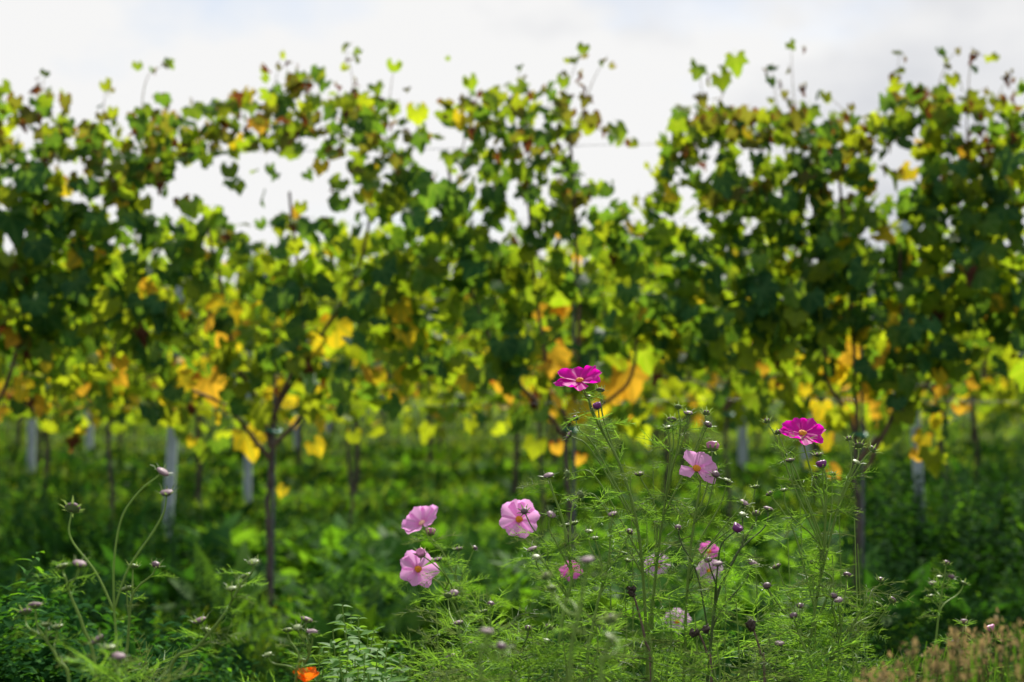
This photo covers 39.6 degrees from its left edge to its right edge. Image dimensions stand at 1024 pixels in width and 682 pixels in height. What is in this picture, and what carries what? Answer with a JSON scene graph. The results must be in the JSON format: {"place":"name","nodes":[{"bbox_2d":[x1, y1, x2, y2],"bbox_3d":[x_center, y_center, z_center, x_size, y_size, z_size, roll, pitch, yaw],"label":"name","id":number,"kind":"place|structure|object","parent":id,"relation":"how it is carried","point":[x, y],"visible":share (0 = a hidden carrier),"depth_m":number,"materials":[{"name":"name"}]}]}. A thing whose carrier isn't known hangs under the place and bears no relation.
{"place":"outdoors","nodes":[
{"label":"outdoors","id":0,"kind":"place"},
{"bbox_2d":[0,379,1023,681],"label":"ground","id":1,"kind":"structure","parent":0,"point":[416,435],"depth_m":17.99,"materials":[{"name":"green plant"}]},
{"bbox_2d":[0,253,34,419],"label":"grapevine","id":2,"kind":"object","parent":1,"relation":"on","point":[3,367],"visible":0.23,"depth_m":7.98,"materials":[{"name":"green plant"}]},
{"bbox_2d":[27,408,35,473],"bbox_3d":[-4.343,0.315,12.894,0.076,2.000,0.049,0,-2,0],"label":"vineyard post","id":3,"kind":"object","parent":1,"relation":"on","point":[31,432],"visible":0.25,"depth_m":12.86,"materials":[{"name":"metal"}]},
{"bbox_2d":[0,293,114,469],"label":"grapevine","id":4,"kind":"object","parent":1,"relation":"on","point":[39,449],"visible":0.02,"depth_m":12.86,"materials":[{"name":"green plant"}]},
{"bbox_2d":[3,602,131,681],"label":"cosmos plant","id":5,"kind":"object","parent":1,"relation":"on","point":[35,606],"visible":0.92,"depth_m":1.84,"materials":[{"name":"green plant"}]},
{"bbox_2d":[0,69,142,452],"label":"grapevine","id":6,"kind":"object","parent":1,"relation":"on","point":[28,270],"visible":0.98,"depth_m":5.47,"materials":[{"name":"green plant"}]},
{"bbox_2d":[0,247,145,503],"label":"grapevine","id":7,"kind":"object","parent":1,"relation":"on","point":[6,413],"visible":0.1,"depth_m":10.40,"materials":[{"name":"green plant"}]},
{"bbox_2d":[32,555,152,681],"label":"cosmos plant","id":8,"kind":"object","parent":1,"relation":"on","point":[81,563],"visible":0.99,"depth_m":1.89,"materials":[{"name":"green plant"}]},
{"bbox_2d":[59,464,177,681],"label":"cosmos plant","id":9,"kind":"object","parent":1,"relation":"on","point":[72,507],"visible":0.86,"depth_m":1.94,"materials":[{"name":"green plant"}]},
{"bbox_2d":[14,235,231,532],"bbox_3d":[-2.161,0.235,7.987,1.205,2.004,1.027,0,-2,0],"label":"grapevine","id":10,"kind":"object","parent":1,"relation":"on","point":[135,378],"visible":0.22,"depth_m":7.97,"materials":[{"name":"green plant"}]},
{"bbox_2d":[55,628,212,681],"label":"cosmos plant","id":11,"kind":"object","parent":1,"relation":"on","point":[111,647],"visible":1,"depth_m":1.69,"materials":[{"name":"green plant"}]},
{"bbox_2d":[90,558,177,681],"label":"cosmos plant","id":12,"kind":"object","parent":1,"relation":"on","point":[155,564],"visible":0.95,"depth_m":2.04,"materials":[{"name":"green plant"}]},
{"bbox_2d":[99,631,198,681],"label":"cosmos plant","id":13,"kind":"object","parent":1,"relation":"on","point":[142,666],"visible":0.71,"depth_m":2.08,"materials":[{"name":"green plant"}]},
{"bbox_2d":[81,278,243,411],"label":"grapevine","id":14,"kind":"object","parent":1,"relation":"on","point":[153,382],"depth_m":12.81,"materials":[{"name":"green plant"}]},
{"bbox_2d":[163,216,188,540],"bbox_3d":[-1.891,0.295,7.992,0.147,2.000,0.041,0,-2,0],"label":"vineyard post","id":15,"kind":"object","parent":1,"relation":"on","point":[171,457],"visible":0.17,"depth_m":7.97,"materials":[{"name":"metal"}]},
{"bbox_2d":[93,250,298,505],"bbox_3d":[-2.249,0.275,10.362,1.666,2.036,1.182,1,-2,-16],"label":"grapevine","id":16,"kind":"object","parent":1,"relation":"on","point":[150,391],"visible":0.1,"depth_m":10.40,"materials":[{"name":"green plant"}]},
{"bbox_2d":[166,554,268,681],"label":"cosmos plant","id":17,"kind":"object","parent":1,"relation":"on","point":[208,631],"visible":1,"depth_m":1.94,"materials":[{"name":"green plant"}]},
{"bbox_2d":[244,251,252,505],"bbox_3d":[-1.929,0.339,10.441,0.066,2.000,0.043,0,-2,0],"label":"vineyard post","id":18,"kind":"object","parent":1,"relation":"on","point":[247,475],"visible":0.12,"depth_m":10.41,"materials":[{"name":"metal"}]},
{"bbox_2d":[91,42,432,616],"bbox_3d":[-0.938,-0.033,5.566,1.263,2.296,0.887,0,-2,0],"label":"grapevine","id":19,"kind":"object","parent":1,"relation":"on","point":[193,268],"visible":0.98,"depth_m":5.49,"materials":[{"name":"green plant"}]},
{"bbox_2d":[20,142,1023,151],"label":"trellis wire","id":20,"kind":"object","parent":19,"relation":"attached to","point":[417,149],"visible":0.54,"depth_m":5.60,"materials":[{"name":"metal"}]},
{"bbox_2d":[271,375,275,608],"bbox_3d":[-0.933,0.659,5.559,0.020,1.050,0.015,0,-2,0],"label":"vine stake","id":21,"kind":"object","parent":1,"relation":"on","point":[273,499],"visible":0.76,"depth_m":5.55,"materials":[{"name":"grey metal"}]},
{"bbox_2d":[240,614,340,681],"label":"cosmos plant","id":22,"kind":"object","parent":1,"relation":"on","point":[306,620],"visible":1,"depth_m":1.98,"materials":[{"name":"green plant"}]},
{"bbox_2d":[234,283,358,466],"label":"grapevine","id":23,"kind":"object","parent":1,"relation":"on","point":[299,448],"visible":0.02,"depth_m":12.86,"materials":[{"name":"green plant"}]},
{"bbox_2d":[214,220,452,528],"bbox_3d":[-0.989,0.262,8.005,1.329,1.896,0.976,0,-2,0],"label":"grapevine","id":24,"kind":"object","parent":1,"relation":"on","point":[248,317],"visible":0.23,"depth_m":7.95,"materials":[{"name":"green plant"}]},
{"bbox_2d":[240,243,450,509],"bbox_3d":[-1.175,0.271,10.423,1.587,2.026,1.007,0,-2,0],"label":"grapevine","id":25,"kind":"object","parent":1,"relation":"on","point":[408,421],"visible":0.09,"depth_m":10.35,"materials":[{"name":"green plant"}]},
{"bbox_2d":[363,633,461,681],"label":"cosmos plant","id":26,"kind":"object","parent":1,"relation":"on","point":[412,657],"visible":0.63,"depth_m":2.48,"materials":[{"name":"green plant"}]},
{"bbox_2d":[349,282,500,465],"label":"grapevine","id":27,"kind":"object","parent":1,"relation":"on","point":[405,400],"visible":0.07,"depth_m":12.86,"materials":[{"name":"green plant"}]},
{"bbox_2d":[390,601,468,681],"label":"cosmos plant","id":28,"kind":"object","parent":1,"relation":"on","point":[437,634],"visible":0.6,"depth_m":2.43,"materials":[{"name":"green plant"}]},
{"bbox_2d":[391,641,512,681],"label":"cosmos plant","id":29,"kind":"object","parent":1,"relation":"on","point":[468,671],"visible":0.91,"depth_m":2.07,"materials":[{"name":"green plant"}]},
{"bbox_2d":[393,545,523,680],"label":"cosmos plant","id":30,"kind":"object","parent":1,"relation":"on","point":[414,572],"visible":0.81,"depth_m":2.63,"materials":[{"name":"pink plant"}]},
{"bbox_2d":[393,609,535,681],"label":"cosmos plant","id":31,"kind":"object","parent":1,"relation":"on","point":[449,629],"visible":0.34,"depth_m":2.29,"materials":[{"name":"green plant"}]},
{"bbox_2d":[412,592,524,681],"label":"cosmos plant","id":32,"kind":"object","parent":1,"relation":"on","point":[456,622],"visible":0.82,"depth_m":2.19,"materials":[{"name":"green plant"}]},
{"bbox_2d":[401,505,540,679],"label":"cosmos plant","id":33,"kind":"object","parent":1,"relation":"on","point":[417,518],"visible":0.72,"depth_m":2.74,"materials":[{"name":"pink plant"}]},
{"bbox_2d":[419,587,541,681],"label":"cosmos plant","id":34,"kind":"object","parent":1,"relation":"on","point":[491,604],"visible":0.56,"depth_m":2.24,"materials":[{"name":"green plant"}]},
{"bbox_2d":[441,628,523,681],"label":"cosmos plant","id":35,"kind":"object","parent":1,"relation":"on","point":[502,646],"visible":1,"depth_m":1.44,"materials":[{"name":"green plant"}]},
{"bbox_2d":[452,574,532,680],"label":"cosmos plant","id":36,"kind":"object","parent":1,"relation":"on","point":[475,601],"visible":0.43,"depth_m":2.58,"materials":[{"name":"green plant"}]},
{"bbox_2d":[0,551,1020,681],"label":"foreground weeds","id":37,"kind":"object","parent":1,"relation":"on","point":[39,664],"visible":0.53,"depth_m":2.89,"materials":[{"name":"green plant"}]},
{"bbox_2d":[0,427,1023,681],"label":"tall weeds","id":38,"kind":"object","parent":1,"relation":"on","point":[888,509],"visible":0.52,"depth_m":6.19,"materials":[{"name":"green plant"}]},
{"bbox_2d":[0,432,1023,681],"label":"weeds","id":39,"kind":"object","parent":1,"relation":"on","point":[484,470],"visible":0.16,"depth_m":10.19,"materials":[{"name":"green plant"}]},
{"bbox_2d":[0,498,1023,673],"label":"broad weeds","id":40,"kind":"object","parent":1,"relation":"on","point":[221,535],"visible":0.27,"depth_m":5.92,"materials":[{"name":"green plant"}]},
{"bbox_2d":[443,619,581,681],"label":"cosmos plant","id":41,"kind":"object","parent":1,"relation":"on","point":[528,628],"visible":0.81,"depth_m":2.18,"materials":[{"name":"green plant"}]},
{"bbox_2d":[416,240,610,494],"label":"grapevine","id":42,"kind":"object","parent":1,"relation":"on","point":[554,412],"visible":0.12,"depth_m":10.37,"materials":[{"name":"green plant"}]},
{"bbox_2d":[473,602,574,680],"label":"cosmos plant","id":43,"kind":"object","parent":1,"relation":"on","point":[512,618],"visible":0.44,"depth_m":2.40,"materials":[{"name":"green plant"}]},
{"bbox_2d":[434,220,641,538],"bbox_3d":[0.146,0.257,8.000,1.170,1.935,0.960,0,-2,-6],"label":"grapevine","id":44,"kind":"object","parent":1,"relation":"on","point":[450,412],"visible":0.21,"depth_m":7.96,"materials":[{"name":"green plant"}]},
{"bbox_2d":[483,616,598,681],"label":"cosmos plant","id":45,"kind":"object","parent":1,"relation":"on","point":[516,667],"visible":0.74,"depth_m":2.18,"materials":[{"name":"green plant"}]},
{"bbox_2d":[472,280,628,465],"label":"grapevine","id":46,"kind":"object","parent":1,"relation":"on","point":[554,456],"visible":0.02,"depth_m":12.86,"materials":[{"name":"green plant"}]},
{"bbox_2d":[497,499,614,681],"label":"cosmos plant","id":47,"kind":"object","parent":1,"relation":"on","point":[519,518],"visible":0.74,"depth_m":2.61,"materials":[{"name":"pink plant"}]},
{"bbox_2d":[517,594,596,681],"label":"cosmos plant","id":48,"kind":"object","parent":1,"relation":"on","point":[554,631],"visible":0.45,"depth_m":2.48,"materials":[{"name":"green plant"}]},
{"bbox_2d":[488,471,628,680],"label":"cosmos plant","id":49,"kind":"object","parent":1,"relation":"on","point":[564,526],"visible":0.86,"depth_m":2.23,"materials":[{"name":"green plant"}]},
{"bbox_2d":[407,42,735,586],"bbox_3d":[0.218,-0.017,5.429,1.240,2.269,0.904,0,-2,0],"label":"grapevine","id":50,"kind":"object","parent":1,"relation":"on","point":[511,356],"visible":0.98,"depth_m":5.49,"materials":[{"name":"green plant"}]},
{"bbox_2d":[523,639,620,681],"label":"cosmos plant","id":51,"kind":"object","parent":1,"relation":"on","point":[566,665],"visible":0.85,"depth_m":2.07,"materials":[{"name":"green plant"}]},
{"bbox_2d":[572,279,575,589],"bbox_3d":[0.241,0.466,5.567,0.021,1.450,0.015,0,-2,0],"label":"vine stake","id":52,"kind":"object","parent":1,"relation":"on","point":[573,439],"visible":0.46,"depth_m":5.56,"materials":[{"name":"grey metal"}]},
{"bbox_2d":[0,399,1023,408],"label":"trellis wire","id":53,"kind":"object","parent":52,"relation":"attached to","point":[554,402],"visible":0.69,"depth_m":5.56,"materials":[{"name":"metal"}]},
{"bbox_2d":[537,551,612,681],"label":"cosmos plant","id":54,"kind":"object","parent":1,"relation":"on","point":[587,560],"visible":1,"depth_m":1.54,"materials":[{"name":"green plant"}]},
{"bbox_2d":[534,537,623,680],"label":"cosmos plant","id":55,"kind":"object","parent":1,"relation":"on","point":[578,660],"visible":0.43,"depth_m":2.49,"materials":[{"name":"green plant"}]},
{"bbox_2d":[536,560,632,681],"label":"cosmos plant","id":56,"kind":"object","parent":1,"relation":"on","point":[576,575],"visible":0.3,"depth_m":2.83,"materials":[{"name":"green plant"}]},
{"bbox_2d":[516,506,653,681],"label":"cosmos plant","id":57,"kind":"object","parent":1,"relation":"on","point":[604,578],"visible":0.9,"depth_m":2.22,"materials":[{"name":"green plant"}]},
{"bbox_2d":[563,607,649,681],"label":"cosmos plant","id":58,"kind":"object","parent":1,"relation":"on","point":[611,618],"visible":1,"depth_m":1.44,"materials":[{"name":"green plant"}]},
{"bbox_2d":[542,602,674,681],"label":"cosmos plant","id":59,"kind":"object","parent":1,"relation":"on","point":[602,635],"visible":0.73,"depth_m":2.08,"materials":[{"name":"green plant"}]},
{"bbox_2d":[553,488,670,681],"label":"cosmos plant","id":60,"kind":"object","parent":1,"relation":"on","point":[658,669],"visible":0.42,"depth_m":2.48,"materials":[{"name":"green plant"}]},
{"bbox_2d":[560,579,679,681],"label":"cosmos plant","id":61,"kind":"object","parent":1,"relation":"on","point":[625,607],"visible":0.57,"depth_m":2.33,"materials":[{"name":"green plant"}]},
{"bbox_2d":[553,365,702,680],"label":"cosmos plant","id":62,"kind":"object","parent":1,"relation":"on","point":[577,377],"visible":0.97,"depth_m":2.32,"materials":[{"name":"green plant"}]},
{"bbox_2d":[576,477,688,681],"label":"cosmos plant","id":63,"kind":"object","parent":1,"relation":"on","point":[635,554],"visible":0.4,"depth_m":2.44,"materials":[{"name":"green plant"}]},
{"bbox_2d":[594,595,690,681],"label":"cosmos plant","id":64,"kind":"object","parent":1,"relation":"on","point":[670,651],"visible":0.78,"depth_m":2.28,"materials":[{"name":"green plant"}]},
{"bbox_2d":[573,401,718,676],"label":"cosmos plant","id":65,"kind":"object","parent":1,"relation":"on","point":[708,424],"visible":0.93,"depth_m":2.37,"materials":[{"name":"green plant"}]},
{"bbox_2d":[597,632,702,681],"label":"cosmos plant","id":66,"kind":"object","parent":1,"relation":"on","point":[643,658],"visible":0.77,"depth_m":2.08,"materials":[{"name":"green plant"}]},
{"bbox_2d":[627,461,703,681],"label":"cosmos plant","id":67,"kind":"object","parent":1,"relation":"on","point":[670,675],"visible":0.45,"depth_m":2.48,"materials":[{"name":"green plant"}]},
{"bbox_2d":[569,250,764,500],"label":"grapevine","id":68,"kind":"object","parent":1,"relation":"on","point":[717,416],"visible":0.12,"depth_m":10.36,"materials":[{"name":"green plant"}]},
{"bbox_2d":[636,553,700,681],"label":"cosmos plant","id":69,"kind":"object","parent":1,"relation":"on","point":[658,571],"visible":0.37,"depth_m":2.98,"materials":[{"name":"green plant"}]},
{"bbox_2d":[635,608,705,681],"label":"cosmos plant","id":70,"kind":"object","parent":1,"relation":"on","point":[677,622],"visible":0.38,"depth_m":2.98,"materials":[{"name":"green plant"}]},
{"bbox_2d":[607,262,751,465],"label":"grapevine","id":71,"kind":"object","parent":1,"relation":"on","point":[696,374],"visible":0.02,"depth_m":12.86,"materials":[{"name":"green plant"}]},
{"bbox_2d":[662,609,716,681],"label":"cosmos plant","id":72,"kind":"object","parent":1,"relation":"on","point":[696,652],"visible":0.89,"depth_m":2.18,"materials":[{"name":"green plant"}]},
{"bbox_2d":[644,441,759,681],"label":"cosmos plant","id":73,"kind":"object","parent":1,"relation":"on","point":[703,465],"visible":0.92,"depth_m":2.33,"materials":[{"name":"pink plant"}]},
{"bbox_2d":[680,541,743,676],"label":"cosmos plant","id":74,"kind":"object","parent":1,"relation":"on","point":[714,549],"visible":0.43,"depth_m":2.98,"materials":[{"name":"green plant"}]},
{"bbox_2d":[642,506,785,681],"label":"cosmos plant","id":75,"kind":"object","parent":1,"relation":"on","point":[738,529],"visible":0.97,"depth_m":2.26,"materials":[{"name":"green plant"}]},
{"bbox_2d":[680,525,747,681],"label":"cosmos plant","id":76,"kind":"object","parent":1,"relation":"on","point":[725,616],"visible":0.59,"depth_m":2.49,"materials":[{"name":"green plant"}]},
{"bbox_2d":[688,560,745,677],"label":"cosmos plant","id":77,"kind":"object","parent":1,"relation":"on","point":[703,572],"visible":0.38,"depth_m":2.98,"materials":[{"name":"green plant"}]},
{"bbox_2d":[668,644,771,681],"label":"cosmos plant","id":78,"kind":"object","parent":1,"relation":"on","point":[704,669],"visible":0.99,"depth_m":2.08,"materials":[{"name":"green plant"}]},
{"bbox_2d":[685,594,785,681],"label":"cosmos plant","id":79,"kind":"object","parent":1,"relation":"on","point":[753,640],"visible":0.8,"depth_m":2.23,"materials":[{"name":"green plant"}]},
{"bbox_2d":[630,218,842,532],"bbox_3d":[1.255,0.249,8.018,1.198,1.958,0.876,0,-2,0],"label":"grapevine","id":80,"kind":"object","parent":1,"relation":"on","point":[658,409],"visible":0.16,"depth_m":7.97,"materials":[{"name":"green plant"}]},
{"bbox_2d":[707,627,776,681],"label":"cosmos plant","id":81,"kind":"object","parent":1,"relation":"on","point":[745,679],"visible":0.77,"depth_m":2.18,"materials":[{"name":"green plant"}]},
{"bbox_2d":[738,406,746,469],"bbox_3d":[2.098,0.324,12.893,0.094,2.000,0.060,0,-2,0],"label":"vineyard post","id":82,"kind":"object","parent":1,"relation":"on","point":[742,446],"visible":0.08,"depth_m":12.85,"materials":[{"name":"metal"}]},
{"bbox_2d":[735,544,812,679],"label":"cosmos plant","id":83,"kind":"object","parent":1,"relation":"on","point":[758,595],"visible":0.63,"depth_m":2.48,"materials":[{"name":"green plant"}]},
{"bbox_2d":[740,526,824,681],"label":"cosmos plant","id":84,"kind":"object","parent":1,"relation":"on","point":[769,538],"visible":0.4,"depth_m":2.54,"materials":[{"name":"green plant"}]},
{"bbox_2d":[726,636,856,681],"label":"cosmos plant","id":85,"kind":"object","parent":1,"relation":"on","point":[796,668],"visible":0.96,"depth_m":2.09,"materials":[{"name":"green plant"}]},
{"bbox_2d":[723,559,868,681],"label":"cosmos plant","id":86,"kind":"object","parent":1,"relation":"on","point":[767,585],"visible":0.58,"depth_m":2.35,"materials":[{"name":"green plant"}]},
{"bbox_2d":[731,415,883,681],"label":"cosmos plant","id":87,"kind":"object","parent":1,"relation":"on","point":[804,431],"visible":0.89,"depth_m":2.33,"materials":[{"name":"green plant"}]},
{"bbox_2d":[756,600,868,681],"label":"cosmos plant","id":88,"kind":"object","parent":1,"relation":"on","point":[793,616],"visible":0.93,"depth_m":2.19,"materials":[{"name":"green plant"}]},
{"bbox_2d":[763,576,863,681],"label":"cosmos plant","id":89,"kind":"object","parent":1,"relation":"on","point":[794,636],"visible":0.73,"depth_m":2.29,"materials":[{"name":"green plant"}]},
{"bbox_2d":[717,265,924,509],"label":"grapevine","id":90,"kind":"object","parent":1,"relation":"on","point":[757,424],"visible":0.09,"depth_m":10.36,"materials":[{"name":"green plant"}]},
{"bbox_2d":[766,551,899,681],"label":"cosmos plant","id":91,"kind":"object","parent":1,"relation":"on","point":[845,618],"visible":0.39,"depth_m":2.43,"materials":[{"name":"green plant"}]},
{"bbox_2d":[768,493,919,681],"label":"cosmos plant","id":92,"kind":"object","parent":1,"relation":"on","point":[827,607],"visible":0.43,"depth_m":2.49,"materials":[{"name":"green plant"}]},
{"bbox_2d":[785,572,913,681],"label":"cosmos plant","id":93,"kind":"object","parent":1,"relation":"on","point":[835,597],"visible":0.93,"depth_m":2.24,"materials":[{"name":"green plant"}]},
{"bbox_2d":[813,635,890,681],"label":"cosmos plant","id":94,"kind":"object","parent":1,"relation":"on","point":[853,666],"visible":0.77,"depth_m":2.18,"materials":[{"name":"green plant"}]},
{"bbox_2d":[696,38,1023,590],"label":"grapevine","id":95,"kind":"object","parent":1,"relation":"on","point":[783,302],"visible":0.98,"depth_m":5.47,"materials":[{"name":"green plant"}]},
{"bbox_2d":[859,291,864,595],"bbox_3d":[1.371,0.496,5.566,0.021,1.450,0.015,0,-2,0],"label":"vine stake","id":96,"kind":"object","parent":1,"relation":"on","point":[862,450],"visible":0.52,"depth_m":5.56,"materials":[{"name":"grey metal"}]},
{"bbox_2d":[900,220,925,521],"bbox_3d":[2.259,0.289,7.992,0.128,2.000,0.040,0,-2,0],"label":"vineyard post","id":97,"kind":"object","parent":1,"relation":"on","point":[916,465],"visible":0.16,"depth_m":7.97,"materials":[{"name":"metal"}]},
{"bbox_2d":[829,221,1023,529],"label":"grapevine","id":98,"kind":"object","parent":1,"relation":"on","point":[1010,393],"visible":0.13,"depth_m":7.96,"materials":[{"name":"green plant"}]},
{"bbox_2d":[864,263,1023,495],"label":"grapevine","id":99,"kind":"object","parent":1,"relation":"on","point":[1004,414],"visible":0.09,"depth_m":10.39,"materials":[{"name":"green plant"}]},
{"bbox_2d":[919,560,971,676],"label":"cosmos plant","id":100,"kind":"object","parent":1,"relation":"on","point":[939,576],"visible":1,"depth_m":2.73,"materials":[{"name":"green plant"}]},
{"bbox_2d":[919,324,1018,444],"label":"grapevine","id":101,"kind":"object","parent":1,"relation":"on","point":[969,392],"visible":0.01,"depth_m":12.77,"materials":[{"name":"green plant"}]},
{"bbox_2d":[935,53,1023,395],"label":"grapevine","id":102,"kind":"object","parent":1,"relation":"on","point":[1014,120],"visible":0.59,"depth_m":5.58,"materials":[{"name":"green plant"}]},
{"bbox_2d":[0,0,1023,289],"label":"sky","id":103,"kind":"structure","parent":0,"point":[217,48],"materials":[{"name":"white"}]},
{"bbox_2d":[833,607,1023,681],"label":"dry grass","id":104,"kind":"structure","parent":0,"point":[960,659],"depth_m":1.61,"materials":[{"name":"beige plant"}]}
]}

